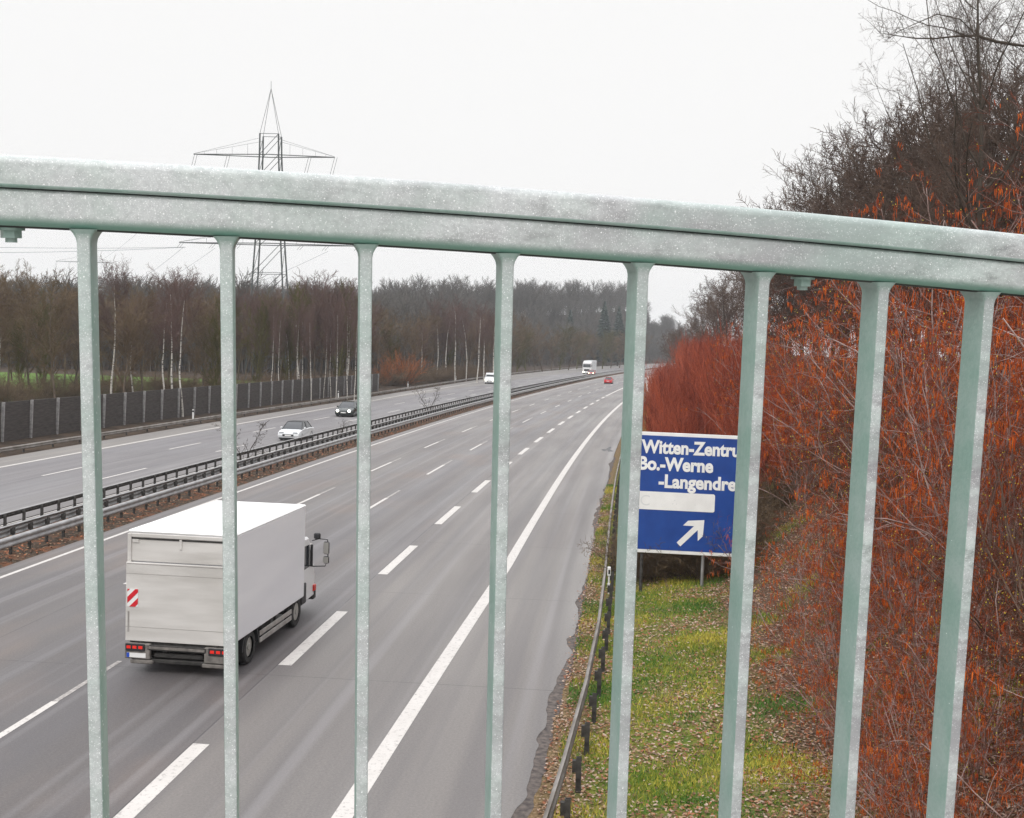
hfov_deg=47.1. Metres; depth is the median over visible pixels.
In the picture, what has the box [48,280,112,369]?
bare tree
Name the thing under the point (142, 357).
bare tree
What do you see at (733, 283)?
bare tree
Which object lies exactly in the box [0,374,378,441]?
noise wall
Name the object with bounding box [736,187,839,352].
bare tree
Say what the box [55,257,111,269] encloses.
electricity pylon
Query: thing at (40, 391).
scrub bush
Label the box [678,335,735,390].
dogwood bush
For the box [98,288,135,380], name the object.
bare tree
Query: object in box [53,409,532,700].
worn dash tails
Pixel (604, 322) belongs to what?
conifer tree
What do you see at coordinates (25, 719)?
lane dashes
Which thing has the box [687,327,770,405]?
dogwood bush
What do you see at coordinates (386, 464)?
lane dashes
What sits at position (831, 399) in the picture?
hazel bush
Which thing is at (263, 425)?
sapling
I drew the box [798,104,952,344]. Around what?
bare tree
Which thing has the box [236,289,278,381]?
bare tree
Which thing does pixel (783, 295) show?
bare tree
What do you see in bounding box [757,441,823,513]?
scrub bush
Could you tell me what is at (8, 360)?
bare tree
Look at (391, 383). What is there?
scrub bush
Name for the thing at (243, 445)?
opposite inner dashes
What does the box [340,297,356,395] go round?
birch tree
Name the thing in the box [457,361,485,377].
scrub bush
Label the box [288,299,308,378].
birch tree
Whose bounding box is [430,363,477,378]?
scrub bush
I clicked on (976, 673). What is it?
hazel bush
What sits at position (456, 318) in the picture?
birch tree
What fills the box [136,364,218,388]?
scrub bush
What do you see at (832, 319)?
bare tree
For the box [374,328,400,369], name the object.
bare tree
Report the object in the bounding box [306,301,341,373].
bare tree
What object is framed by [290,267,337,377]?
bare tree
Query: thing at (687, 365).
dogwood bush
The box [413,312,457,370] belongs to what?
bare tree
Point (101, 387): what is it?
scrub bush
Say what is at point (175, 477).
opposite median line
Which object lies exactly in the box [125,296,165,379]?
bare tree
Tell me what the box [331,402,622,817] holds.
exit edge line
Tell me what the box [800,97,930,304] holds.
bare tree
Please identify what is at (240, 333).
bare tree
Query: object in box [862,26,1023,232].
bare tree
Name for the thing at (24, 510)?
ladder guard rail
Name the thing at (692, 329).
bare tree
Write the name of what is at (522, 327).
bare tree
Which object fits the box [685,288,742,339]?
bare tree
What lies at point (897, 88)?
tall tree
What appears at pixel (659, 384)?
dogwood bush
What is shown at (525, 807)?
crumbled edge
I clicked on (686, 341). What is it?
dogwood bush
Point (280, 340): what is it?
bare tree
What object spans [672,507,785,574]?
scrub bush
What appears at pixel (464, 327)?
birch tree
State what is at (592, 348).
bare tree
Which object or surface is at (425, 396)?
sapling
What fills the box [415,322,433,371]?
birch tree
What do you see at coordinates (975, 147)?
bare tree
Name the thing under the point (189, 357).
bare tree
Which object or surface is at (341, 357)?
bare tree
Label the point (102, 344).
bare tree
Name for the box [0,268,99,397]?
bare tree
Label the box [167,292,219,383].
bare tree
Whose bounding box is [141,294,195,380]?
bare tree
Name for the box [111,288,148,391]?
birch tree
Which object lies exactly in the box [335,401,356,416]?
car
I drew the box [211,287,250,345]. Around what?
bare tree
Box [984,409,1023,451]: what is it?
hazel bush
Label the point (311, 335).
bare tree
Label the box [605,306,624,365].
conifer tree
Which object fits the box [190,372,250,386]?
scrub bush
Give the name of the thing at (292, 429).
car
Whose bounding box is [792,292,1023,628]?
hazel bush
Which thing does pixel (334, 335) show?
birch tree
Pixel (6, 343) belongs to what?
bare tree
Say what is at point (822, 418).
budding bush
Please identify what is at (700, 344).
dogwood bush
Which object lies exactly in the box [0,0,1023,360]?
sky
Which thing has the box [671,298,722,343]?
bare tree
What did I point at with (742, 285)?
bare tree
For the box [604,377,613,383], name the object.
car
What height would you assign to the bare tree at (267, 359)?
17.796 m
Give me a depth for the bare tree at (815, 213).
91.24 m
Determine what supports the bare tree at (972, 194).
on the ground at (186, 499)
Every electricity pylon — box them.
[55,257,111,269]
[178,89,355,379]
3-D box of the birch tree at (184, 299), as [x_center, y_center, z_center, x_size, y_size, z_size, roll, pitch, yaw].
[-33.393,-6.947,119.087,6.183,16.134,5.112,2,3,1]
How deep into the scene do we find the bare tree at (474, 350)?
300.90 m
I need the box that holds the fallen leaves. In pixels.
[537,461,1023,817]
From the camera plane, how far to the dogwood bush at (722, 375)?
63.79 m
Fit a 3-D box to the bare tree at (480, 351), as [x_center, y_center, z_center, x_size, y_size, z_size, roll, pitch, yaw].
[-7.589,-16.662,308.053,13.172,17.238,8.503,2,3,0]
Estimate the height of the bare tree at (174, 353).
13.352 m
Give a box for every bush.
[0,366,51,401]
[0,369,79,399]
[0,371,35,401]
[26,368,80,397]
[32,364,118,395]
[64,371,131,393]
[100,363,178,391]
[101,363,154,392]
[131,364,192,390]
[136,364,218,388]
[176,368,220,387]
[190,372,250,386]
[218,366,276,383]
[236,367,293,390]
[263,367,299,380]
[277,364,332,379]
[300,367,346,378]
[326,364,354,375]
[345,364,394,386]
[371,362,395,385]
[378,348,433,385]
[380,362,411,385]
[382,362,432,384]
[410,361,436,383]
[412,364,452,382]
[430,359,464,381]
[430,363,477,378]
[431,359,475,380]
[443,359,485,378]
[456,361,492,376]
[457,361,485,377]
[577,519,681,577]
[591,506,723,583]
[612,540,726,570]
[639,520,761,581]
[642,366,708,432]
[642,384,728,434]
[643,370,693,433]
[643,371,698,430]
[644,371,680,409]
[644,393,738,435]
[645,356,685,390]
[645,365,723,431]
[648,369,682,395]
[649,364,674,384]
[662,423,782,490]
[665,338,726,385]
[669,338,713,380]
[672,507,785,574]
[673,333,700,348]
[676,328,738,400]
[677,334,733,365]
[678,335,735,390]
[681,359,852,473]
[686,311,788,415]
[686,337,794,434]
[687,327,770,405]
[695,336,839,434]
[702,358,856,482]
[702,495,944,677]
[703,305,885,408]
[705,308,931,457]
[708,453,944,614]
[738,275,915,419]
[749,568,936,750]
[749,647,997,817]
[754,415,1023,617]
[755,500,780,552]
[756,474,798,537]
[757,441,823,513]
[758,366,907,508]
[760,675,1023,817]
[761,301,1008,487]
[761,342,1007,505]
[764,303,1023,546]
[767,179,1017,424]
[769,177,1023,472]
[787,377,1003,549]
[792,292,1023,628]
[797,507,1023,719]
[821,128,1023,400]
[827,567,1023,817]
[846,383,1023,684]
[859,709,1023,817]
[903,220,1023,421]
[921,297,1023,466]
[933,477,1023,809]
[965,89,1023,233]
[965,628,1023,798]
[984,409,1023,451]
[999,305,1023,442]
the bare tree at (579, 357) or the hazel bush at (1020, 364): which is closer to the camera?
the hazel bush at (1020, 364)
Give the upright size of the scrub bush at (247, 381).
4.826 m
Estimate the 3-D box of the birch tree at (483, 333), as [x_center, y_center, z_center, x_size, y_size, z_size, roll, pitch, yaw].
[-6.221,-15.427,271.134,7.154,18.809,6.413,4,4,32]
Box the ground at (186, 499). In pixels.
[0,311,1023,817]
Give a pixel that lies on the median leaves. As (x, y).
(180, 499)
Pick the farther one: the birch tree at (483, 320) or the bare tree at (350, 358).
the birch tree at (483, 320)
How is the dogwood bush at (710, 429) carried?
on the ground at (186, 499)
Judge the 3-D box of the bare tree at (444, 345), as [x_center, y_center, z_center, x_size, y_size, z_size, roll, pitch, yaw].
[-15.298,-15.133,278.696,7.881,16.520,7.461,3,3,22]
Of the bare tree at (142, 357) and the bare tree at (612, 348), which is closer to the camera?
the bare tree at (142, 357)
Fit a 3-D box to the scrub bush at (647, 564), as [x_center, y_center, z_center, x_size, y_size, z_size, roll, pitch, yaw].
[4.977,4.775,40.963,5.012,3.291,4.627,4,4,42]
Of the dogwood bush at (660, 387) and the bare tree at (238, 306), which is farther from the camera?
the bare tree at (238, 306)
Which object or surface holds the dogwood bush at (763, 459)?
on the ground at (186, 499)
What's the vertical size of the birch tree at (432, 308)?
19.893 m
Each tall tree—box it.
[844,23,1020,350]
[859,0,1023,320]
[943,0,1023,214]
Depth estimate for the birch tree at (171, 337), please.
126.79 m
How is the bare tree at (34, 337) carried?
on the ground at (186, 499)
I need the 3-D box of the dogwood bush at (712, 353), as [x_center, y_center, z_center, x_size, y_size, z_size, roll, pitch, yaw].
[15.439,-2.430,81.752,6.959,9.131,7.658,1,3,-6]
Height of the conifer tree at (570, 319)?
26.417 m
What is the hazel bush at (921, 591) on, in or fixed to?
on the ground at (186, 499)
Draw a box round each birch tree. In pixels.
[98,252,140,393]
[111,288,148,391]
[138,266,192,389]
[143,262,194,388]
[151,264,211,416]
[265,290,284,380]
[269,299,290,380]
[278,276,310,377]
[278,305,293,367]
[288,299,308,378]
[292,302,310,378]
[300,297,319,400]
[318,303,336,397]
[323,309,338,397]
[327,294,349,397]
[329,279,357,375]
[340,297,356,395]
[347,300,357,399]
[355,304,377,343]
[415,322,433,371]
[418,296,448,373]
[436,302,467,367]
[440,292,471,379]
[444,300,475,380]
[465,299,493,382]
[470,303,494,380]
[482,307,494,372]
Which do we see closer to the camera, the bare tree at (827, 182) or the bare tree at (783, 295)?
the bare tree at (827, 182)
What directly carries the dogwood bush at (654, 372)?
on the ground at (186, 499)
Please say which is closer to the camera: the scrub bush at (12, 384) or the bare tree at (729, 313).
the scrub bush at (12, 384)
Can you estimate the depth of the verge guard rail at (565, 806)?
25.64 m
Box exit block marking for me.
[113,388,622,817]
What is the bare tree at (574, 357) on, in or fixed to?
on the ground at (186, 499)
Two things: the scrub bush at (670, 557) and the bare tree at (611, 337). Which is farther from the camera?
the bare tree at (611, 337)
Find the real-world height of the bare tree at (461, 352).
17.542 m
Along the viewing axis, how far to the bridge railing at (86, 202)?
1.15 m
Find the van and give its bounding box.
[484,372,493,383]
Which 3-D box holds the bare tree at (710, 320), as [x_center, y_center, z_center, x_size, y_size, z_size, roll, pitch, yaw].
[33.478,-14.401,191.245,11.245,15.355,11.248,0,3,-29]
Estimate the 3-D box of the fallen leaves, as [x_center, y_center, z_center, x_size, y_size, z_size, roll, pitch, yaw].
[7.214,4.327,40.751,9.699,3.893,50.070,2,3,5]
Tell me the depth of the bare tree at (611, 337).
497.18 m
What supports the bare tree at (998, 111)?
on the ground at (186, 499)
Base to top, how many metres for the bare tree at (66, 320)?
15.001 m
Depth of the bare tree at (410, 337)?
244.73 m
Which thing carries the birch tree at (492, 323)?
on the ground at (186, 499)
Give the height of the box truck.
3.466 m
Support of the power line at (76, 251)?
attached to the electricity pylon at (255, 241)
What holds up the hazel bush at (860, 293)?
on the ground at (186, 499)
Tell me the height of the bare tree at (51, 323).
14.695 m
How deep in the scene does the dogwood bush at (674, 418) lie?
69.71 m
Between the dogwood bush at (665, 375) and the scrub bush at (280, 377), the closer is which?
the dogwood bush at (665, 375)
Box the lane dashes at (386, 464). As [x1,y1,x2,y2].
[124,382,602,583]
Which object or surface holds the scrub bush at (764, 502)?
on the ground at (186, 499)
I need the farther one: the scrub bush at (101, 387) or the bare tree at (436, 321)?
the bare tree at (436, 321)
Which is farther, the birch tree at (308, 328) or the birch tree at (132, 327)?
the birch tree at (308, 328)
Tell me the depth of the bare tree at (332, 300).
171.84 m
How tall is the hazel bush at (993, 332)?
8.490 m
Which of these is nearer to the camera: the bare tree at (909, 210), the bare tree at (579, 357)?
the bare tree at (909, 210)
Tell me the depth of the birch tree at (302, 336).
167.02 m
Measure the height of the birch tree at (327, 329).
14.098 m
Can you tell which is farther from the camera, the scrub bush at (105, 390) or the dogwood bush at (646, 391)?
the scrub bush at (105, 390)
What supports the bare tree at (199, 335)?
on the ground at (186, 499)
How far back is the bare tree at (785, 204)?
96.87 m
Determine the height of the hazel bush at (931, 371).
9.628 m
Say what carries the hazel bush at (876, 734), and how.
on the ground at (186, 499)
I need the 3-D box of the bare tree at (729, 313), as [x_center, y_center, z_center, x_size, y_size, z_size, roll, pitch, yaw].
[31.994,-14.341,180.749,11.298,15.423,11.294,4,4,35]
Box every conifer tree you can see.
[567,310,573,360]
[590,301,616,365]
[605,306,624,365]
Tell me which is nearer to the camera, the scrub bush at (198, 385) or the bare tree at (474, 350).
the scrub bush at (198, 385)
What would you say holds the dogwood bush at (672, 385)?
on the ground at (186, 499)
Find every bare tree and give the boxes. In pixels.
[0,260,68,387]
[0,266,25,358]
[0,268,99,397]
[0,270,37,381]
[0,301,31,380]
[0,311,25,364]
[0,313,43,386]
[6,300,56,382]
[12,292,45,376]
[27,291,75,379]
[29,288,70,382]
[38,285,120,360]
[41,300,79,377]
[42,291,78,381]
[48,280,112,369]
[55,285,113,395]
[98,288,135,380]
[99,314,113,380]
[101,279,158,377]
[102,277,173,392]
[118,296,164,390]
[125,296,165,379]
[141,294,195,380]
[146,308,185,378]
[152,308,188,374]
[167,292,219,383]
[176,286,220,386]
[179,287,220,382]
[198,305,220,381]
[200,295,250,385]
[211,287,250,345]
[211,303,252,361]
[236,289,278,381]
[236,293,271,375]
[236,293,289,382]
[236,298,280,379]
[238,287,293,377]
[239,286,279,382]
[247,284,298,380]
[258,290,310,376]
[271,281,318,379]
[276,284,333,378]
[285,286,340,378]
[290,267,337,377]
[304,288,347,377]
[306,277,357,376]
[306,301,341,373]
[327,277,379,383]
[328,283,357,359]
[331,300,374,370]
[348,289,385,358]
[357,300,407,362]
[371,302,402,372]
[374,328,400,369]
[377,321,402,366]
[382,312,427,365]
[398,309,441,366]
[407,311,452,371]
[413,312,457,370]
[435,308,461,368]
[435,311,460,367]
[456,311,483,368]
[459,315,494,369]
[465,316,494,376]
[470,310,494,372]
[485,322,519,353]
[512,311,536,358]
[512,325,533,371]
[512,325,537,370]
[521,320,556,371]
[523,331,545,371]
[540,327,572,370]
[548,321,580,369]
[556,329,588,369]
[571,332,591,368]
[573,329,602,359]
[576,334,599,359]
[593,328,620,368]
[604,334,622,367]
[609,330,624,367]
[656,329,681,365]
[658,326,691,362]
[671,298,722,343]
[672,315,711,342]
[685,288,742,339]
[689,272,743,348]
[693,275,742,345]
[713,271,788,344]
[720,271,779,341]
[724,274,781,344]
[736,163,850,345]
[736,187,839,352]
[739,204,805,350]
[761,123,891,347]
[763,191,819,355]
[767,275,827,359]
[774,121,897,356]
[788,278,848,360]
[793,154,879,356]
[796,208,863,361]
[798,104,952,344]
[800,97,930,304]
[831,79,1022,357]
[832,179,909,338]
[834,85,1019,348]
[847,41,1016,350]
[859,151,988,363]
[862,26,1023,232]
[871,81,1021,326]
[876,59,1005,361]
[884,149,1023,362]
[889,58,1023,333]
[898,146,1013,367]
[917,22,1023,305]
[960,44,1023,228]
[989,158,1023,349]
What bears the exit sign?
on the ground at (186, 499)
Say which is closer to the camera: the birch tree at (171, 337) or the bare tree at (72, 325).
the birch tree at (171, 337)
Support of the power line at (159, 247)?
attached to the electricity pylon at (255, 241)
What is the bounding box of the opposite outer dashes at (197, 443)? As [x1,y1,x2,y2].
[41,373,581,475]
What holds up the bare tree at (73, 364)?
on the ground at (186, 499)
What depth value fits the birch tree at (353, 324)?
164.86 m
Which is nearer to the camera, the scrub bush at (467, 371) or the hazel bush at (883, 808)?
the hazel bush at (883, 808)
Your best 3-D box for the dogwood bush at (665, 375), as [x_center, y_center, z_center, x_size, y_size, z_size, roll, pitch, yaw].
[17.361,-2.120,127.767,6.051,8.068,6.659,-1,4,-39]
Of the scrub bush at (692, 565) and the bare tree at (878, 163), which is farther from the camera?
the bare tree at (878, 163)
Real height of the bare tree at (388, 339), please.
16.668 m
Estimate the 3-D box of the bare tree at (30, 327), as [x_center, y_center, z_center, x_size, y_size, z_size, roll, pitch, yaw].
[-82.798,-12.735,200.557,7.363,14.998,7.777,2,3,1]
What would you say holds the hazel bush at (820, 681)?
on the ground at (186, 499)
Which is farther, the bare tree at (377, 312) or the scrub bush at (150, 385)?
the bare tree at (377, 312)
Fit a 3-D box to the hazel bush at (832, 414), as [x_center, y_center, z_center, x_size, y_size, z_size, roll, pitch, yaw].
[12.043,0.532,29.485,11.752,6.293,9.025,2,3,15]
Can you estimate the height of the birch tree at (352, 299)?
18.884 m
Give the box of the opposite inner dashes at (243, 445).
[102,378,561,478]
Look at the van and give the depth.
254.40 m
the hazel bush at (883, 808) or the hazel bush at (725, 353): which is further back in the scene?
the hazel bush at (725, 353)
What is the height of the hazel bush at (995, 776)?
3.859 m
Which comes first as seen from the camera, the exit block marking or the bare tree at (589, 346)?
the exit block marking
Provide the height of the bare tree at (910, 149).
16.467 m
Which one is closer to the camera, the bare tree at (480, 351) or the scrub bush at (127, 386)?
the scrub bush at (127, 386)
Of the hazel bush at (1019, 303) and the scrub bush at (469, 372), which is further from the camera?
the scrub bush at (469, 372)
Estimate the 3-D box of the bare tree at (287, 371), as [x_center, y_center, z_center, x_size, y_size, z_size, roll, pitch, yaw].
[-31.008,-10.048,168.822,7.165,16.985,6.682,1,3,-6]
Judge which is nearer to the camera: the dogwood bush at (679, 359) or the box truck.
the box truck
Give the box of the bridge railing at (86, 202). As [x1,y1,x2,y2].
[0,154,1023,817]
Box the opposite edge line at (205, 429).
[0,365,620,467]
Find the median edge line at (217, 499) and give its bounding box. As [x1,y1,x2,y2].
[0,375,615,577]
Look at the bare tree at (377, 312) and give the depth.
200.30 m
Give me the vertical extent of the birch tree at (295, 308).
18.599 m
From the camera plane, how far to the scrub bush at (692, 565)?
40.09 m
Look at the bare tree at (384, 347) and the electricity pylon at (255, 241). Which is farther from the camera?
the bare tree at (384, 347)
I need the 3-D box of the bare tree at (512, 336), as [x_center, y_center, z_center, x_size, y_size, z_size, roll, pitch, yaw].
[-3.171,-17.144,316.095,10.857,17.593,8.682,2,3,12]
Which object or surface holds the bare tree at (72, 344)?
on the ground at (186, 499)
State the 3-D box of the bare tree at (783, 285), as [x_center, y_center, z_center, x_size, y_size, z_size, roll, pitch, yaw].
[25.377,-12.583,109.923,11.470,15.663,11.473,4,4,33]
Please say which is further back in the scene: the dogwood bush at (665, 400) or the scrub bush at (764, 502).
the dogwood bush at (665, 400)
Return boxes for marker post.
[607,567,610,593]
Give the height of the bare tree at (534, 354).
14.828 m
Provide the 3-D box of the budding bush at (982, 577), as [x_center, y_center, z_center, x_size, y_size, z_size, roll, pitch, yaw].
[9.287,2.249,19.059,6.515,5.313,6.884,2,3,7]
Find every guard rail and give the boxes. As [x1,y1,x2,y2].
[0,366,581,452]
[0,368,649,554]
[0,369,623,525]
[0,370,623,537]
[543,401,645,817]
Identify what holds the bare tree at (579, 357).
on the ground at (186, 499)
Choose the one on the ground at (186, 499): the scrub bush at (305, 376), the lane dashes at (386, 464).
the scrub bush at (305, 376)
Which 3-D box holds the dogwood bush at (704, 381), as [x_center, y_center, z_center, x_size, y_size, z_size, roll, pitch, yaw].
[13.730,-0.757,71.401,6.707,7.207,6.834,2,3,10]
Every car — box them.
[278,420,313,439]
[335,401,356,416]
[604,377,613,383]
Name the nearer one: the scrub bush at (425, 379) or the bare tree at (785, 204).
the bare tree at (785, 204)
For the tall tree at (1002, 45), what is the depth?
38.72 m
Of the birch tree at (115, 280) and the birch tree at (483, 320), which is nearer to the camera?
the birch tree at (115, 280)
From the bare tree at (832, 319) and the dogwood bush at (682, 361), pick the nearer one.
the bare tree at (832, 319)
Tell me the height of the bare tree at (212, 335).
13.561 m
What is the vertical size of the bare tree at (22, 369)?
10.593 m
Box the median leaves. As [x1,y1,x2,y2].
[0,407,479,562]
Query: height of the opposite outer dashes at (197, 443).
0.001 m
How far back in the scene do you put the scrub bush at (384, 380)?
212.63 m
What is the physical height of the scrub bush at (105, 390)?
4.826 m
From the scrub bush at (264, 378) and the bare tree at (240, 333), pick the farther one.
the bare tree at (240, 333)
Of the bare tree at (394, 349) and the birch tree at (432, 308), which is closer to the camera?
the bare tree at (394, 349)
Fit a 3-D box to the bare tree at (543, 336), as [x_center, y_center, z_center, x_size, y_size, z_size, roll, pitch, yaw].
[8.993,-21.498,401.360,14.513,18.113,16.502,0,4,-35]
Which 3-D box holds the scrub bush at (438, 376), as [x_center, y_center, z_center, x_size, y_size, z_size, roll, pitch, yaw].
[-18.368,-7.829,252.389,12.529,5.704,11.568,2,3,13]
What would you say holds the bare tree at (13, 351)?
on the ground at (186, 499)
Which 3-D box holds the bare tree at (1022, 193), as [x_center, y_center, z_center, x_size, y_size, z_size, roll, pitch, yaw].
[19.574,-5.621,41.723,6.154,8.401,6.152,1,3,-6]
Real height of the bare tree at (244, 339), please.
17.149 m
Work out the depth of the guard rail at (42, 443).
108.13 m
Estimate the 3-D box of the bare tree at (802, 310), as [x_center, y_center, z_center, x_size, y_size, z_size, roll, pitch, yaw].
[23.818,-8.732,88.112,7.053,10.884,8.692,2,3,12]
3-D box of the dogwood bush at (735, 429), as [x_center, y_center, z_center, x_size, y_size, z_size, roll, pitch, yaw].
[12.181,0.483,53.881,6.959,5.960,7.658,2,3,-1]
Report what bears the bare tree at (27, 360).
on the ground at (186, 499)
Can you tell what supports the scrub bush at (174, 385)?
on the ground at (186, 499)
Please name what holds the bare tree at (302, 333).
on the ground at (186, 499)
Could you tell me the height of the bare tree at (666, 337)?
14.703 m
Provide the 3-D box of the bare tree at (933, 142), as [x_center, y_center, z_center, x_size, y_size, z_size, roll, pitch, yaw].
[23.302,-9.796,59.031,10.408,15.411,8.553,1,3,-8]
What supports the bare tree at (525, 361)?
on the ground at (186, 499)
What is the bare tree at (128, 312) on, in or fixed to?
on the ground at (186, 499)
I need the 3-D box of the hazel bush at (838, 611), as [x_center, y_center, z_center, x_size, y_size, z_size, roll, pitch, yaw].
[7.038,4.054,26.947,6.066,4.328,5.315,3,3,28]
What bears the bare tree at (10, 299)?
on the ground at (186, 499)
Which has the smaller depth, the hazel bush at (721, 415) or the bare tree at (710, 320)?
the hazel bush at (721, 415)
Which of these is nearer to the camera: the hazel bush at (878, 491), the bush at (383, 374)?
the hazel bush at (878, 491)
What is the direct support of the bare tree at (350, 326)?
on the ground at (186, 499)
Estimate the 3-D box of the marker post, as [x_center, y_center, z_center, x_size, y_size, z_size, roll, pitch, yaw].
[3.155,5.585,38.295,0.100,0.880,0.145,2,3,0]
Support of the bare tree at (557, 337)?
on the ground at (186, 499)
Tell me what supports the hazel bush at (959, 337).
on the ground at (186, 499)
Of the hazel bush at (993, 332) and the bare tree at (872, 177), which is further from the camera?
the bare tree at (872, 177)
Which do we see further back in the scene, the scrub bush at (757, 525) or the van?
the van
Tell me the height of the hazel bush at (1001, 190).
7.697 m
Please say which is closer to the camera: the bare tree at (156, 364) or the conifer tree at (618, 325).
the bare tree at (156, 364)
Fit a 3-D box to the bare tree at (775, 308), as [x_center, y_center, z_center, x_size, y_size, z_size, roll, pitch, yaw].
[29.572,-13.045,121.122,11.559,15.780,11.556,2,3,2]
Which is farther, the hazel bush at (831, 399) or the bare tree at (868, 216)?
the bare tree at (868, 216)
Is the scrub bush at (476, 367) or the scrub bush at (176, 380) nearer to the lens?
the scrub bush at (176, 380)
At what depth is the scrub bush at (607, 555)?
41.82 m
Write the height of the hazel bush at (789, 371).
7.438 m
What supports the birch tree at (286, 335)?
on the ground at (186, 499)
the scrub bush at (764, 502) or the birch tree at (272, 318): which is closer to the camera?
the scrub bush at (764, 502)
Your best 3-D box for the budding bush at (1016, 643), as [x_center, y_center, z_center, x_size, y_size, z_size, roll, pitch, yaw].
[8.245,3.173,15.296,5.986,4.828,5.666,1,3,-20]
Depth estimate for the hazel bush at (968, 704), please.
18.25 m
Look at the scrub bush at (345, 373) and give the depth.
208.78 m
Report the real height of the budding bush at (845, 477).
5.190 m
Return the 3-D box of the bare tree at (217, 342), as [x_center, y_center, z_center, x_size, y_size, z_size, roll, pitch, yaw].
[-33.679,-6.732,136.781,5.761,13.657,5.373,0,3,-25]
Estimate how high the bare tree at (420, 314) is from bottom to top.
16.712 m
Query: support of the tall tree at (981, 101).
on the ground at (186, 499)
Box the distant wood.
[0,267,783,373]
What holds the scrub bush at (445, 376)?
on the ground at (186, 499)
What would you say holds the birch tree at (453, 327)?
on the ground at (186, 499)
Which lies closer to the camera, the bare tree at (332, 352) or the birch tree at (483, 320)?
the bare tree at (332, 352)
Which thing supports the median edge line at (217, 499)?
on the motorway at (298, 733)
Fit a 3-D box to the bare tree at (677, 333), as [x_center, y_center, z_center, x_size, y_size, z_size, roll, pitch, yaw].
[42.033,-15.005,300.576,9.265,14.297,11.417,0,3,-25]
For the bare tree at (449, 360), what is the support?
on the ground at (186, 499)
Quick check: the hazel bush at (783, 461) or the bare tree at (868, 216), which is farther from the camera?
the bare tree at (868, 216)
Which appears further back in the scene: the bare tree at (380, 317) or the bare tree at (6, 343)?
the bare tree at (380, 317)
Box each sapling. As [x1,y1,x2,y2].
[210,416,267,459]
[409,383,442,410]
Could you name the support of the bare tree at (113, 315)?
on the ground at (186, 499)
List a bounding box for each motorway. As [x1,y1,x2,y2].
[0,363,666,526]
[0,367,670,817]
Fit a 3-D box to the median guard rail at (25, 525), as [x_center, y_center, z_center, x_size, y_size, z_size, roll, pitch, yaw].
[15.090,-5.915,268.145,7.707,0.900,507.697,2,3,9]
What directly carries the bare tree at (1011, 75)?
on the ground at (186, 499)
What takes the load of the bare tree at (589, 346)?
on the ground at (186, 499)
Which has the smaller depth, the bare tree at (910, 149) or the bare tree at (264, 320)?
the bare tree at (910, 149)
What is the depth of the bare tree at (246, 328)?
195.82 m
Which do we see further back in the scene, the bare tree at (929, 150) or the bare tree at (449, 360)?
the bare tree at (449, 360)
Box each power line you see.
[0,247,177,247]
[0,247,182,252]
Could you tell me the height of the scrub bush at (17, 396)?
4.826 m
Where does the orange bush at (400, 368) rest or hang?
on the ground at (186, 499)
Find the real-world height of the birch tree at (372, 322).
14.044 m
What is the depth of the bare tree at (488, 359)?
319.00 m
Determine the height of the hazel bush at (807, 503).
4.435 m
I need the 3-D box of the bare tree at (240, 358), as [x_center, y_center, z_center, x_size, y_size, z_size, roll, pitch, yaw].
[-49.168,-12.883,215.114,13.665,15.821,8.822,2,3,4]
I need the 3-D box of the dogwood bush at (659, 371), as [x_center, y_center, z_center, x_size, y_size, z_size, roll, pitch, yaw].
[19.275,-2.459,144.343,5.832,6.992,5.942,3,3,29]
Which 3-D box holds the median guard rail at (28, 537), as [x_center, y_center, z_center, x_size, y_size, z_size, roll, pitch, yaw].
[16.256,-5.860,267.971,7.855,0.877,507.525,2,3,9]
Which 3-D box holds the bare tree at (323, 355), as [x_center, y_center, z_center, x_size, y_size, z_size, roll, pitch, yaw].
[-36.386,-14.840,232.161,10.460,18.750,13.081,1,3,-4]
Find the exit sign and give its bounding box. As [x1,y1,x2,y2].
[637,431,737,591]
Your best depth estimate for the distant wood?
466.07 m
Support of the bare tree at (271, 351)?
on the ground at (186, 499)
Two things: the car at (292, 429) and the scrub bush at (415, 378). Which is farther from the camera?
the scrub bush at (415, 378)
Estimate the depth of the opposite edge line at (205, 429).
97.25 m
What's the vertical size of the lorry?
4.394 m
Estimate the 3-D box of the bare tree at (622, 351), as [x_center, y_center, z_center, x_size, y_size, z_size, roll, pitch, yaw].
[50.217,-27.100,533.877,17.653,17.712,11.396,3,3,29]
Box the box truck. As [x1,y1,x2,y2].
[125,500,329,668]
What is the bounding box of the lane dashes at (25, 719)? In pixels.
[0,387,603,737]
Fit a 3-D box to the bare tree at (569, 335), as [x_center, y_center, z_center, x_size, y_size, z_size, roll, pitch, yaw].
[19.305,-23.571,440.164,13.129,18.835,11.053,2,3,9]
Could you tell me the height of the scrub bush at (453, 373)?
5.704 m
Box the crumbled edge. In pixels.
[511,457,614,817]
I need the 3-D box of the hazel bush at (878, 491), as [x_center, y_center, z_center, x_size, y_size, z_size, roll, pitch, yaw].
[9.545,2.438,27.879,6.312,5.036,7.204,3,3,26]
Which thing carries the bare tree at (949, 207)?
on the ground at (186, 499)
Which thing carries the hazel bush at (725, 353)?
on the ground at (186, 499)
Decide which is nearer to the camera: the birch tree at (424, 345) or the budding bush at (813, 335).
the budding bush at (813, 335)
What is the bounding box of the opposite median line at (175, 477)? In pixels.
[1,367,656,525]
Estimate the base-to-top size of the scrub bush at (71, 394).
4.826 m
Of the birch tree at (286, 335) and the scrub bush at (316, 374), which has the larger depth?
the scrub bush at (316, 374)

